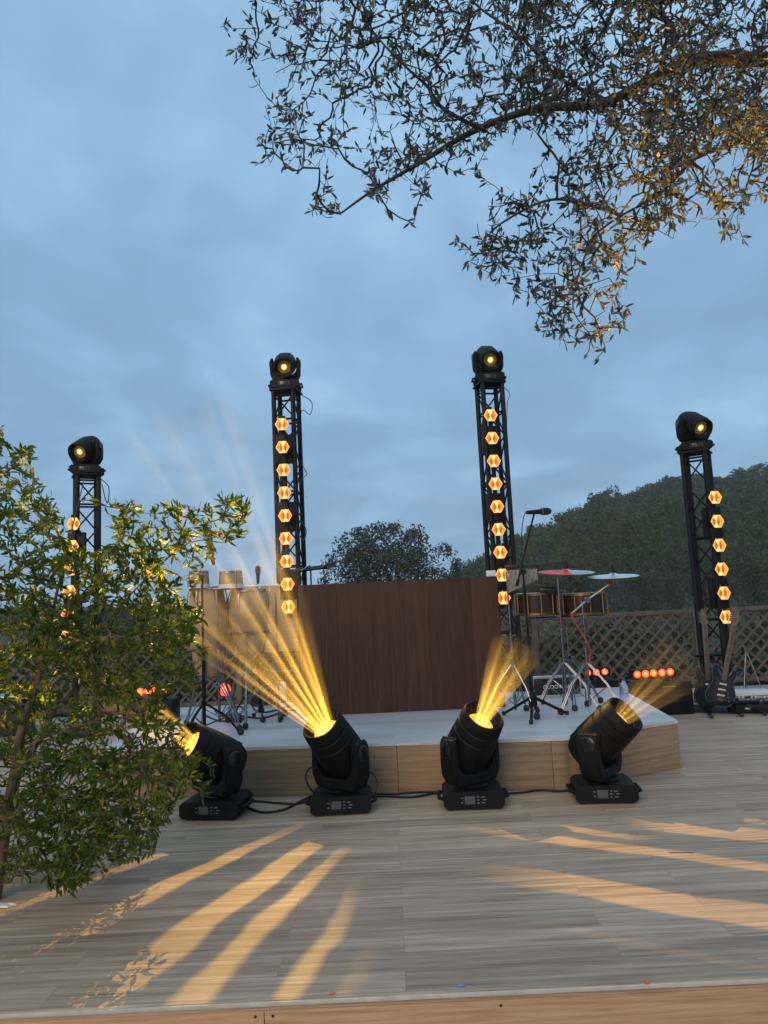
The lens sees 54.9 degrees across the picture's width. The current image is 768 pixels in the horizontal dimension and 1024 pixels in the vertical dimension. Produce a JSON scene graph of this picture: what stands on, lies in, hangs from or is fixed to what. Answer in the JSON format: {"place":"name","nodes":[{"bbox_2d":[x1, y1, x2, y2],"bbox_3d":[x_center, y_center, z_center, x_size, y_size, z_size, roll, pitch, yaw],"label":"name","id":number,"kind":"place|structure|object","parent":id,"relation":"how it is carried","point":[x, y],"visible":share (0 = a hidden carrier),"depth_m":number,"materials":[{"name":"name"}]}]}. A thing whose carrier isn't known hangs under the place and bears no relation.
{"place":"outdoors","nodes":[
{"label":"outdoors","id":0,"kind":"place"},
{"bbox_2d":[0,692,35,735],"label":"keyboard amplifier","id":1,"kind":"object","parent":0,"point":[9,717],"visible":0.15,"depth_m":8.59,"materials":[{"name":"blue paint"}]},
{"bbox_2d":[60,472,114,738],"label":"truss tower","id":2,"kind":"structure","parent":0,"point":[77,477],"depth_m":8.66,"materials":[{"name":"metal"}]},
{"bbox_2d":[63,514,85,631],"bbox_3d":[-3.549,0.782,8.471,0.244,1.512,0.088,-3,-7,0],"label":"lamp rail","id":3,"kind":"object","parent":2,"relation":"attached to","point":[79,538],"visible":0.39,"depth_m":8.49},
{"bbox_2d":[67,517,80,529],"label":"hexagonal lamp","id":4,"kind":"object","parent":3,"relation":"attached to","point":[77,524],"visible":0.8,"depth_m":8.45,"materials":[{"name":"orange"}]},
{"bbox_2d":[67,436,105,475],"bbox_3d":[-3.553,-0.690,8.838,0.444,0.492,0.440,1,-8,-29],"label":"moving head light","id":5,"kind":"object","parent":2,"relation":"on","point":[85,453],"visible":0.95,"depth_m":8.72,"materials":[{"name":"black plastic"}]},
{"bbox_2d":[0,621,765,714],"bbox_3d":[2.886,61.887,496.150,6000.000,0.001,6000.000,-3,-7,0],"label":"ground","id":6,"kind":"structure","parent":0,"point":[540,631],"depth_m":30.48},
{"bbox_2d":[129,604,189,651],"bbox_3d":[-5.732,3.548,19.780,1.909,2.255,1.686,-3,-7,0],"label":"bush","id":7,"kind":"object","parent":6,"relation":"on","point":[171,617],"visible":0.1,"depth_m":19.69,"materials":[{"name":"green plant"}]},
{"bbox_2d":[0,685,767,1023],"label":"deck","id":8,"kind":"structure","parent":6,"relation":"on","point":[542,907],"depth_m":3.22,"materials":[{"name":"laminate"}]},
{"bbox_2d":[0,638,93,720],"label":"lattice fence","id":9,"kind":"object","parent":8,"relation":"on","point":[61,711],"visible":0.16,"depth_m":9.57,"materials":[{"name":"brown wood"}]},
{"bbox_2d":[0,425,253,899],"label":"tree","id":10,"kind":"object","parent":8,"relation":"on","point":[13,801],"visible":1,"depth_m":3.52,"materials":[{"name":"green plant"}]},
{"bbox_2d":[171,722,253,819],"bbox_3d":[-1.135,1.699,4.933,0.503,0.621,0.512,-3,-7,0],"label":"moving head light","id":11,"kind":"object","parent":8,"relation":"on","point":[230,799],"visible":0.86,"depth_m":4.81,"materials":[{"name":"black plastic"}]},
{"bbox_2d":[243,585,299,703],"bbox_3d":[-1.254,1.626,8.350,0.690,1.597,0.051,-3,-7,0],"label":"back board","id":12,"kind":"object","parent":8,"relation":"on","point":[287,634],"visible":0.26,"depth_m":8.37,"materials":[{"name":"brown wood"}]},
{"bbox_2d":[247,798,306,812],"bbox_3d":[-0.667,1.991,5.016,0.548,0.016,0.242,-1,-7,-17],"label":"cable","id":13,"kind":"object","parent":8,"relation":"on","point":[274,811],"visible":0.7,"depth_m":4.92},
{"bbox_2d":[269,386,306,702],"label":"truss tower","id":14,"kind":"structure","parent":8,"relation":"on","point":[292,392],"depth_m":8.62,"materials":[{"name":"metal"}]},
{"bbox_2d":[268,353,302,391],"bbox_3d":[-1.185,-1.696,8.851,0.412,0.495,0.478,-3,-7,0],"label":"moving head light","id":15,"kind":"object","parent":14,"relation":"on","point":[283,366],"visible":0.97,"depth_m":8.72,"materials":[{"name":"black plastic"}]},
{"bbox_2d":[275,416,297,617],"bbox_3d":[-1.124,0.040,8.517,0.208,2.334,0.088,-3,-7,0],"label":"lamp rail","id":16,"kind":"object","parent":14,"relation":"attached to","point":[285,458],"visible":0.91,"depth_m":8.50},
{"bbox_2d":[275,418,288,429],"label":"hexagonal lamp","id":17,"kind":"object","parent":16,"relation":"attached to","point":[281,423],"visible":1,"depth_m":8.54,"materials":[{"name":"orange glass"}]},
{"bbox_2d":[276,441,288,452],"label":"hexagonal lamp","id":18,"kind":"object","parent":16,"relation":"attached to","point":[282,446],"visible":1,"depth_m":8.51,"materials":[{"name":"orange glass"}]},
{"bbox_2d":[277,464,290,475],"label":"hexagonal lamp","id":19,"kind":"object","parent":16,"relation":"attached to","point":[283,469],"visible":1,"depth_m":8.47,"materials":[{"name":"orange glass"}]},
{"bbox_2d":[277,486,290,498],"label":"hexagonal lamp","id":20,"kind":"object","parent":16,"relation":"attached to","point":[284,492],"visible":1,"depth_m":8.44,"materials":[{"name":"orange glass"}]},
{"bbox_2d":[278,509,291,521],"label":"hexagonal lamp","id":21,"kind":"object","parent":16,"relation":"attached to","point":[285,515],"visible":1,"depth_m":8.41,"materials":[{"name":"orange glass"}]},
{"bbox_2d":[279,532,292,544],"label":"hexagonal lamp","id":22,"kind":"object","parent":16,"relation":"attached to","point":[285,538],"visible":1,"depth_m":8.38,"materials":[{"name":"orange glass"}]},
{"bbox_2d":[280,554,293,567],"bbox_3d":[-1.097,0.553,8.369,0.162,0.154,0.070,-3,-7,1],"label":"hexagonal lamp","id":23,"kind":"object","parent":16,"relation":"attached to","point":[286,560],"visible":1,"depth_m":8.35,"materials":[{"name":"orange glass"}]},
{"bbox_2d":[280,577,294,590],"bbox_3d":[-1.085,0.808,8.338,0.162,0.154,0.070,-2,-7,-2],"label":"hexagonal lamp","id":24,"kind":"object","parent":16,"relation":"attached to","point":[287,583],"visible":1,"depth_m":8.32,"materials":[{"name":"orange glass"}]},
{"bbox_2d":[281,600,294,612],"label":"hexagonal lamp","id":25,"kind":"object","parent":16,"relation":"attached to","point":[288,606],"visible":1,"depth_m":8.29,"materials":[{"name":"orange glass"}]},
{"bbox_2d":[93,616,540,711],"bbox_3d":[-0.881,2.029,9.581,5.792,1.080,0.075,-3,-7,0],"label":"lattice fence","id":26,"kind":"object","parent":8,"relation":"on","point":[239,693],"visible":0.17,"depth_m":9.57,"materials":[{"name":"brown wood"}]},
{"bbox_2d":[303,708,376,815],"bbox_3d":[-0.294,1.638,4.933,0.470,0.664,0.497,-3,-7,0],"label":"moving head light","id":27,"kind":"object","parent":8,"relation":"on","point":[339,747],"visible":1,"depth_m":4.80,"materials":[{"name":"black plastic"}]},
{"bbox_2d":[104,687,680,796],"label":"stage platform","id":28,"kind":"structure","parent":8,"relation":"on","point":[279,759],"depth_m":5.40,"materials":[{"name":"laminate"}]},
{"bbox_2d":[127,696,179,722],"bbox_3d":[-2.150,1.847,6.909,0.420,0.192,0.263,-3,-7,0],"label":"speaker box","id":29,"kind":"object","parent":28,"relation":"on","point":[172,710],"visible":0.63,"depth_m":6.79,"materials":[{"name":"black plastic"}]},
{"bbox_2d":[137,683,171,699],"bbox_3d":[-2.158,1.680,6.910,0.332,0.131,0.110,-3,-7,0],"label":"lamp bar","id":30,"kind":"object","parent":29,"relation":"on","point":[143,692],"visible":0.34,"depth_m":6.87,"materials":[{"name":"orange plastic"}]},
{"bbox_2d":[181,588,242,727],"bbox_3d":[-1.456,1.249,6.363,0.554,1.186,0.551,-3,-7,0],"label":"bongo stand","id":31,"kind":"object","parent":28,"relation":"on","point":[219,682],"visible":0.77,"depth_m":6.29,"materials":[{"name":"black metal"}]},
{"bbox_2d":[188,570,209,588],"bbox_3d":[-1.605,0.583,6.405,0.182,0.157,0.182,-3,-7,0],"label":"bongo","id":32,"kind":"object","parent":31,"relation":"on","point":[205,574],"visible":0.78,"depth_m":6.34,"materials":[{"name":"brown wood"}]},
{"bbox_2d":[218,570,243,588],"bbox_3d":[-1.327,0.583,6.404,0.219,0.157,0.219,-3,-7,0],"label":"bongo","id":33,"kind":"object","parent":31,"relation":"on","point":[230,578],"visible":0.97,"depth_m":6.32,"materials":[{"name":"brown wood"}]},
{"bbox_2d":[184,646,242,724],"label":"conga stand","id":34,"kind":"object","parent":28,"relation":"on","point":[240,719],"visible":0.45,"depth_m":6.48,"materials":[{"name":"silver metal"}]},
{"bbox_2d":[187,586,227,676],"bbox_3d":[-1.542,1.042,6.467,0.345,0.774,0.341,-3,-7,0],"label":"conga","id":35,"kind":"object","parent":34,"relation":"on","point":[210,613],"visible":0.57,"depth_m":6.35,"materials":[{"name":"brown wood"}]},
{"bbox_2d":[190,575,243,734],"bbox_3d":[-1.399,1.141,5.889,0.508,1.281,0.527,-3,-7,0],"label":"microphone stand","id":36,"kind":"object","parent":28,"relation":"on","point":[204,704],"visible":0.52,"depth_m":5.88,"materials":[{"name":"black metal"}]},
{"bbox_2d":[225,630,282,728],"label":"conga stand","id":37,"kind":"object","parent":28,"relation":"on","point":[245,723],"visible":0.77,"depth_m":6.45,"materials":[{"name":"silver metal"}]},
{"bbox_2d":[228,588,269,651],"bbox_3d":[-1.192,0.954,6.526,0.360,0.551,0.356,-3,-7,0],"label":"conga","id":38,"kind":"object","parent":37,"relation":"on","point":[248,611],"visible":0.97,"depth_m":6.40,"materials":[{"name":"brown wood"}]},
{"bbox_2d":[230,584,285,722],"bbox_3d":[-1.192,1.271,6.768,0.504,1.216,0.501,-3,-7,0],"label":"microphone stand","id":39,"kind":"object","parent":28,"relation":"on","point":[262,717],"visible":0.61,"depth_m":6.76,"materials":[{"name":"black metal"}]},
{"bbox_2d":[231,670,292,716],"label":"tripod stand","id":40,"kind":"object","parent":28,"relation":"on","point":[284,712],"visible":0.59,"depth_m":6.86,"materials":[{"name":"silver metal"}]},
{"bbox_2d":[250,685,276,705],"bbox_3d":[-1.249,1.898,7.673,0.250,0.190,0.204,-3,-7,0],"label":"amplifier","id":41,"kind":"object","parent":28,"relation":"on","point":[254,699],"visible":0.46,"depth_m":7.57,"materials":[{"name":"plastic"}]},
{"bbox_2d":[244,584,301,721],"bbox_3d":[-1.044,1.268,6.778,0.445,1.207,0.490,-5,-7,20],"label":"percussion rack","id":42,"kind":"object","parent":28,"relation":"on","point":[278,683],"visible":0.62,"depth_m":6.76,"materials":[{"name":"silver metal"}]},
{"bbox_2d":[291,564,328,703],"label":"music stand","id":43,"kind":"object","parent":28,"relation":"on","point":[310,569],"visible":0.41,"depth_m":7.52,"materials":[{"name":"black metal"}]},
{"bbox_2d":[298,576,504,715],"bbox_3d":[0.153,1.226,6.798,1.840,1.181,0.087,-3,-7,0],"label":"wooden panel","id":44,"kind":"object","parent":28,"relation":"on","point":[448,632],"visible":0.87,"depth_m":6.76,"materials":[{"name":"brown wood"}]},
{"bbox_2d":[489,572,539,719],"bbox_3d":[1.012,1.111,6.256,0.442,1.206,0.500,-3,-7,0],"label":"chime stand","id":45,"kind":"object","parent":28,"relation":"on","point":[536,716],"visible":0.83,"depth_m":6.22,"materials":[{"name":"silver metal"}]},
{"bbox_2d":[505,564,538,592],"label":"bar chimes","id":46,"kind":"object","parent":45,"relation":"attached to","point":[517,572],"visible":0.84,"depth_m":6.32,"materials":[{"name":"silver metal"}]},
{"bbox_2d":[502,514,568,724],"bbox_3d":[1.224,0.845,6.097,0.540,1.676,0.538,-3,-7,0],"label":"microphone stand","id":47,"kind":"object","parent":28,"relation":"on","point":[534,698],"visible":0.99,"depth_m":6.10,"materials":[{"name":"black metal"}]},
{"bbox_2d":[520,512,533,689],"bbox_3d":[1.191,0.728,6.135,0.086,1.469,0.019,-3,-7,0],"label":"cable","id":48,"kind":"object","parent":47,"relation":"hanging from","point":[524,601],"visible":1,"depth_m":6.13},
{"bbox_2d":[526,508,551,514],"bbox_3d":[1.306,-0.002,6.238,0.216,0.064,0.066,-3,-7,0],"label":"microphone","id":49,"kind":"object","parent":47,"relation":"attached to","point":[544,511],"visible":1,"depth_m":6.22,"materials":[{"name":"black plastic"}]},
{"bbox_2d":[528,672,581,697],"bbox_3d":[1.679,1.704,7.284,0.476,0.215,0.229,-3,-7,0],"label":"guitar amplifier","id":50,"kind":"object","parent":28,"relation":"on","point":[540,680],"visible":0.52,"depth_m":7.18,"materials":[{"name":"black plastic"}]},
{"bbox_2d":[528,615,603,710],"bbox_3d":[1.644,1.339,6.678,0.582,0.796,0.542,3,-9,-39],"label":"timbale stand","id":51,"kind":"object","parent":28,"relation":"on","point":[568,659],"visible":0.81,"depth_m":6.66,"materials":[{"name":"silver metal"}]},
{"bbox_2d":[514,592,558,615],"bbox_3d":[1.378,0.831,6.691,0.378,0.201,0.392,-3,-7,0],"label":"timbale","id":52,"kind":"object","parent":51,"relation":"on","point":[538,603],"visible":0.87,"depth_m":6.53,"materials":[{"name":"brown wood"}]},
{"bbox_2d":[538,586,566,595],"bbox_3d":[1.496,0.700,6.555,0.244,0.105,0.072,-3,-7,0],"label":"cowbell","id":53,"kind":"object","parent":52,"relation":"attached to","point":[548,590],"visible":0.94,"depth_m":6.53,"materials":[{"name":"black metal"}]},
{"bbox_2d":[560,592,608,615],"bbox_3d":[1.802,0.831,6.689,0.418,0.201,0.434,-3,-7,0],"label":"timbale","id":54,"kind":"object","parent":51,"relation":"on","point":[571,602],"visible":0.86,"depth_m":6.52,"materials":[{"name":"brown wood"}]},
{"bbox_2d":[536,569,600,712],"bbox_3d":[1.528,1.114,6.506,0.564,1.213,0.538,-3,-7,0],"label":"cymbal stand","id":55,"kind":"object","parent":28,"relation":"on","point":[563,663],"visible":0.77,"depth_m":6.41,"materials":[{"name":"silver metal"}]},
{"bbox_2d":[538,560,594,574],"bbox_3d":[1.606,0.494,6.530,0.490,0.141,0.486,-3,-7,0],"label":"cymbal","id":56,"kind":"object","parent":55,"relation":"on","point":[566,572],"visible":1,"depth_m":6.45,"materials":[{"name":"red paint"}]},
{"bbox_2d":[558,579,616,714],"bbox_3d":[1.772,1.124,6.254,0.487,1.110,0.553,-8,-9,40],"label":"cymbal stand","id":57,"kind":"object","parent":28,"relation":"on","point":[587,702],"visible":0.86,"depth_m":6.26,"materials":[{"name":"silver metal"}]},
{"bbox_2d":[587,564,638,578],"bbox_3d":[1.973,0.512,6.375,0.430,0.133,0.428,-3,-7,0],"label":"cymbal","id":58,"kind":"object","parent":57,"relation":"on","point":[611,576],"visible":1,"depth_m":6.30,"materials":[{"name":"white metal"}]},
{"bbox_2d":[619,677,629,705],"bbox_3d":[1.965,1.501,6.039,0.074,0.293,0.074,-3,-7,0],"label":"water bottle","id":59,"kind":"object","parent":28,"relation":"on","point":[624,692],"visible":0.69,"depth_m":6.02,"materials":[{"name":"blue plastic"}]},
{"bbox_2d":[371,792,436,797],"bbox_3d":[0.179,1.965,5.128,0.661,0.016,0.111,-2,-7,-6],"label":"cable","id":60,"kind":"object","parent":8,"relation":"on","point":[415,796],"visible":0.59,"depth_m":5.11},
{"bbox_2d":[437,701,508,810],"bbox_3d":[0.571,1.593,4.905,0.473,0.666,0.494,-3,-7,0],"label":"moving head light","id":61,"kind":"object","parent":8,"relation":"on","point":[469,754],"visible":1,"depth_m":4.78,"materials":[{"name":"black plastic"}]},
{"bbox_2d":[472,380,524,691],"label":"truss tower","id":62,"kind":"structure","parent":8,"relation":"on","point":[481,386],"depth_m":8.64,"materials":[{"name":"metal"}]},
{"bbox_2d":[471,346,506,385],"bbox_3d":[1.245,-1.780,8.847,0.412,0.495,0.478,-3,-7,0],"label":"moving head light","id":63,"kind":"object","parent":62,"relation":"on","point":[487,362],"visible":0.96,"depth_m":8.71,"materials":[{"name":"black plastic"}]},
{"bbox_2d":[481,407,509,608],"bbox_3d":[1.286,-0.063,8.516,0.209,2.337,0.088,-3,-7,0],"label":"lamp rail","id":64,"kind":"object","parent":62,"relation":"attached to","point":[494,449],"visible":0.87,"depth_m":8.50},
{"bbox_2d":[484,409,496,420],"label":"hexagonal lamp","id":65,"kind":"object","parent":64,"relation":"attached to","point":[490,414],"visible":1,"depth_m":8.54,"materials":[{"name":"orange glass"}]},
{"bbox_2d":[485,432,498,443],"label":"hexagonal lamp","id":66,"kind":"object","parent":64,"relation":"attached to","point":[492,438],"visible":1,"depth_m":8.51,"materials":[{"name":"orange glass"}]},
{"bbox_2d":[487,455,500,466],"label":"hexagonal lamp","id":67,"kind":"object","parent":64,"relation":"attached to","point":[493,460],"visible":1,"depth_m":8.48,"materials":[{"name":"orange glass"}]},
{"bbox_2d":[489,477,502,489],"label":"hexagonal lamp","id":68,"kind":"object","parent":64,"relation":"attached to","point":[495,483],"visible":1,"depth_m":8.44,"materials":[{"name":"orange glass"}]},
{"bbox_2d":[490,500,503,512],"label":"hexagonal lamp","id":69,"kind":"object","parent":64,"relation":"attached to","point":[496,506],"visible":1,"depth_m":8.41,"materials":[{"name":"orange glass"}]},
{"bbox_2d":[492,523,505,535],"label":"hexagonal lamp","id":70,"kind":"object","parent":64,"relation":"attached to","point":[498,529],"visible":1,"depth_m":8.38,"materials":[{"name":"orange glass"}]},
{"bbox_2d":[493,545,506,558],"bbox_3d":[1.314,0.452,8.368,0.162,0.154,0.070,-3,-7,2],"label":"hexagonal lamp","id":71,"kind":"object","parent":64,"relation":"attached to","point":[499,552],"visible":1,"depth_m":8.35,"materials":[{"name":"orange glass"}]},
{"bbox_2d":[504,789,568,793],"bbox_3d":[1.061,1.918,5.080,0.643,0.015,0.066,-3,-7,0],"label":"cable","id":72,"kind":"object","parent":8,"relation":"on","point":[534,790],"visible":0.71,"depth_m":5.06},
{"bbox_2d":[581,677,618,688],"bbox_3d":[2.366,2.053,8.218,0.420,0.379,0.303,-3,-7,0],"label":"speaker box","id":73,"kind":"object","parent":8,"relation":"on","point":[600,683],"visible":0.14,"depth_m":8.09,"materials":[{"name":"black plastic"}]},
{"bbox_2d":[581,666,609,679],"bbox_3d":[2.354,1.796,8.231,0.306,0.128,0.110,-3,-7,0],"label":"lamp bar","id":74,"kind":"object","parent":73,"relation":"on","point":[604,672],"visible":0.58,"depth_m":8.19,"materials":[{"name":"orange plastic"}]},
{"bbox_2d":[566,697,642,803],"bbox_3d":[1.446,1.560,4.905,0.507,0.651,0.477,-3,-7,0],"label":"moving head light","id":75,"kind":"object","parent":8,"relation":"on","point":[604,734],"visible":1,"depth_m":4.75,"materials":[{"name":"black plastic"}]},
{"bbox_2d":[537,609,699,686],"bbox_3d":[3.057,1.845,9.581,2.106,1.080,0.075,-3,-7,0],"label":"lattice fence","id":76,"kind":"object","parent":8,"relation":"on","point":[660,613],"visible":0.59,"depth_m":9.60,"materials":[{"name":"brown wood"}]},
{"bbox_2d":[626,678,693,714],"bbox_3d":[3.025,2.027,8.117,0.600,0.346,0.363,-3,-7,0],"label":"speaker box","id":77,"kind":"object","parent":8,"relation":"on","point":[672,696],"visible":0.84,"depth_m":7.95,"materials":[{"name":"black plastic"}]},
{"bbox_2d":[628,666,675,681],"bbox_3d":[2.953,1.781,8.129,0.493,0.144,0.110,-3,-7,0],"label":"lamp bar","id":78,"kind":"object","parent":77,"relation":"on","point":[645,674],"visible":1,"depth_m":8.09,"materials":[{"name":"orange plastic"}]},
{"bbox_2d":[677,448,744,713],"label":"truss tower","id":79,"kind":"structure","parent":8,"relation":"on","point":[688,494],"depth_m":8.27,"materials":[{"name":"metal"}]},
{"bbox_2d":[675,411,714,451],"bbox_3d":[3.554,-0.937,8.474,0.431,0.495,0.466,-3,-7,0],"label":"moving head light","id":80,"kind":"object","parent":79,"relation":"on","point":[694,429],"visible":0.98,"depth_m":8.37,"materials":[{"name":"black plastic"}]},
{"bbox_2d":[701,488,729,627],"bbox_3d":[3.683,0.502,8.202,0.207,1.550,0.088,-3,-7,0],"label":"lamp rail","id":81,"kind":"object","parent":79,"relation":"attached to","point":[710,581],"visible":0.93,"depth_m":8.17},
{"bbox_2d":[707,491,721,503],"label":"hexagonal lamp","id":82,"kind":"object","parent":81,"relation":"attached to","point":[714,497],"visible":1,"depth_m":8.18,"materials":[{"name":"orange glass"}]},
{"bbox_2d":[709,514,723,527],"bbox_3d":[3.664,0.099,8.166,0.162,0.154,0.070,-2,-7,-9],"label":"hexagonal lamp","id":83,"kind":"object","parent":81,"relation":"attached to","point":[716,521],"visible":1,"depth_m":8.15,"materials":[{"name":"orange glass"}]},
{"bbox_2d":[711,538,725,551],"bbox_3d":[3.675,0.361,8.134,0.162,0.154,0.070,-2,-7,-8],"label":"hexagonal lamp","id":84,"kind":"object","parent":81,"relation":"attached to","point":[718,545],"visible":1,"depth_m":8.12,"materials":[{"name":"orange glass"}]},
{"bbox_2d":[713,562,728,575],"bbox_3d":[3.685,0.621,8.102,0.162,0.154,0.070,-2,-7,-7],"label":"hexagonal lamp","id":85,"kind":"object","parent":81,"relation":"attached to","point":[722,569],"visible":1,"depth_m":8.09,"materials":[{"name":"orange glass"}]},
{"bbox_2d":[715,585,730,599],"bbox_3d":[3.693,0.879,8.071,0.162,0.154,0.070,-1,-7,-10],"label":"hexagonal lamp","id":86,"kind":"object","parent":81,"relation":"attached to","point":[723,593],"visible":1,"depth_m":8.05,"materials":[{"name":"orange glass"}]},
{"bbox_2d":[717,609,730,623],"bbox_3d":[3.703,1.135,8.040,0.162,0.154,0.070,-2,-7,-9],"label":"hexagonal lamp","id":87,"kind":"object","parent":81,"relation":"attached to","point":[723,617],"visible":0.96,"depth_m":8.02,"materials":[{"name":"orange glass"}]},
{"bbox_2d":[695,653,766,717],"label":"guitar stand","id":88,"kind":"object","parent":8,"relation":"on","point":[706,704],"visible":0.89,"depth_m":7.78,"materials":[{"name":"black metal"}]},
{"bbox_2d":[693,609,719,706],"bbox_3d":[3.490,1.572,7.978,0.324,1.052,0.198,-3,-7,0],"label":"electric guitar","id":89,"kind":"object","parent":88,"relation":"on","point":[703,681],"visible":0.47,"depth_m":7.96,"materials":[{"name":"blue paint"}]},
{"bbox_2d":[704,608,738,707],"bbox_3d":[3.582,1.544,7.836,0.418,1.042,0.162,-6,-7,23],"label":"electric guitar","id":90,"kind":"object","parent":88,"relation":"on","point":[719,688],"visible":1,"depth_m":7.79,"materials":[{"name":"black paint"}]},
{"bbox_2d":[704,605,767,681],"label":"lattice fence","id":91,"kind":"object","parent":8,"relation":"on","point":[752,677],"visible":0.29,"depth_m":9.59,"materials":[{"name":"brown wood"}]},
{"bbox_2d":[732,696,767,712],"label":"pedalboard","id":92,"kind":"object","parent":8,"relation":"on","point":[762,705],"visible":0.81,"depth_m":7.81,"materials":[{"name":"black plastic"}]},
{"bbox_2d":[742,642,761,688],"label":"folding stand","id":93,"kind":"object","parent":8,"relation":"on","point":[745,675],"visible":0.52,"depth_m":9.38,"materials":[{"name":"metal"}]},
{"bbox_2d":[0,614,767,718],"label":"undergrowth","id":94,"kind":"object","parent":6,"relation":"on","point":[572,639],"visible":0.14,"depth_m":13.00,"materials":[{"name":"green plant"}]},
{"bbox_2d":[317,520,466,589],"bbox_3d":[0.359,2.560,23.908,5.016,4.646,4.304,-3,-7,0],"label":"broadleaf tree","id":95,"kind":"object","parent":6,"relation":"on","point":[358,552],"visible":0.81,"depth_m":23.47,"materials":[{"name":"green plant"}]},
{"bbox_2d":[222,0,767,364],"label":"olive tree","id":96,"kind":"object","parent":6,"relation":"on","point":[689,61],"visible":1,"depth_m":3.64,"materials":[{"name":"green plant"}]},
{"bbox_2d":[511,560,621,633],"bbox_3d":[7.120,3.589,29.648,4.624,3.364,4.448,-3,-7,0],"label":"bushy tree","id":97,"kind":"object","parent":6,"relation":"on","point":[578,583],"visible":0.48,"depth_m":29.11,"materials":[{"name":"plant"}]},
{"bbox_2d":[583,556,679,640],"bbox_3d":[6.277,2.556,18.779,2.420,2.872,2.029,-3,-7,0],"label":"bushy tree","id":98,"kind":"object","parent":6,"relation":"on","point":[636,588],"visible":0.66,"depth_m":18.71,"materials":[{"name":"green plant"}]},
{"bbox_2d":[641,575,712,673],"bbox_3d":[6.276,2.491,15.776,1.349,2.276,1.479,4,-10,-44],"label":"bush","id":99,"kind":"object","parent":6,"relation":"on","point":[672,597],"visible":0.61,"depth_m":15.81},
{"bbox_2d":[651,541,764,633],"bbox_3d":[13.105,3.052,29.782,4.783,3.905,3.956,-3,-7,0],"label":"bushy tree","id":100,"kind":"object","parent":6,"relation":"on","point":[737,557],"visible":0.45,"depth_m":29.55,"materials":[{"name":"plant"}]},
{"bbox_2d":[715,562,767,662],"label":"bush","id":101,"kind":"object","parent":6,"relation":"on","point":[744,575],"visible":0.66,"depth_m":14.81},
{"bbox_2d":[0,0,767,609],"label":"sky","id":102,"kind":"structure","parent":0,"point":[153,275],"materials":[{"name":"blue"}]},
{"bbox_2d":[499,504,767,627],"bbox_3d":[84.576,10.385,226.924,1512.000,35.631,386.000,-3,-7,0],"label":"hill","id":103,"kind":"structure","parent":0,"point":[552,622],"depth_m":50.55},
{"bbox_2d":[0,462,767,640],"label":"forest","id":104,"kind":"object","parent":103,"relation":"on","point":[600,517],"visible":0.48,"depth_m":90.81,"materials":[{"name":"green plant"}]},
{"bbox_2d":[735,688,767,695],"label":"soft case","id":105,"kind":"object","parent":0,"point":[751,692],"visible":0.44,"depth_m":8.99,"materials":[{"name":"white fabric"}]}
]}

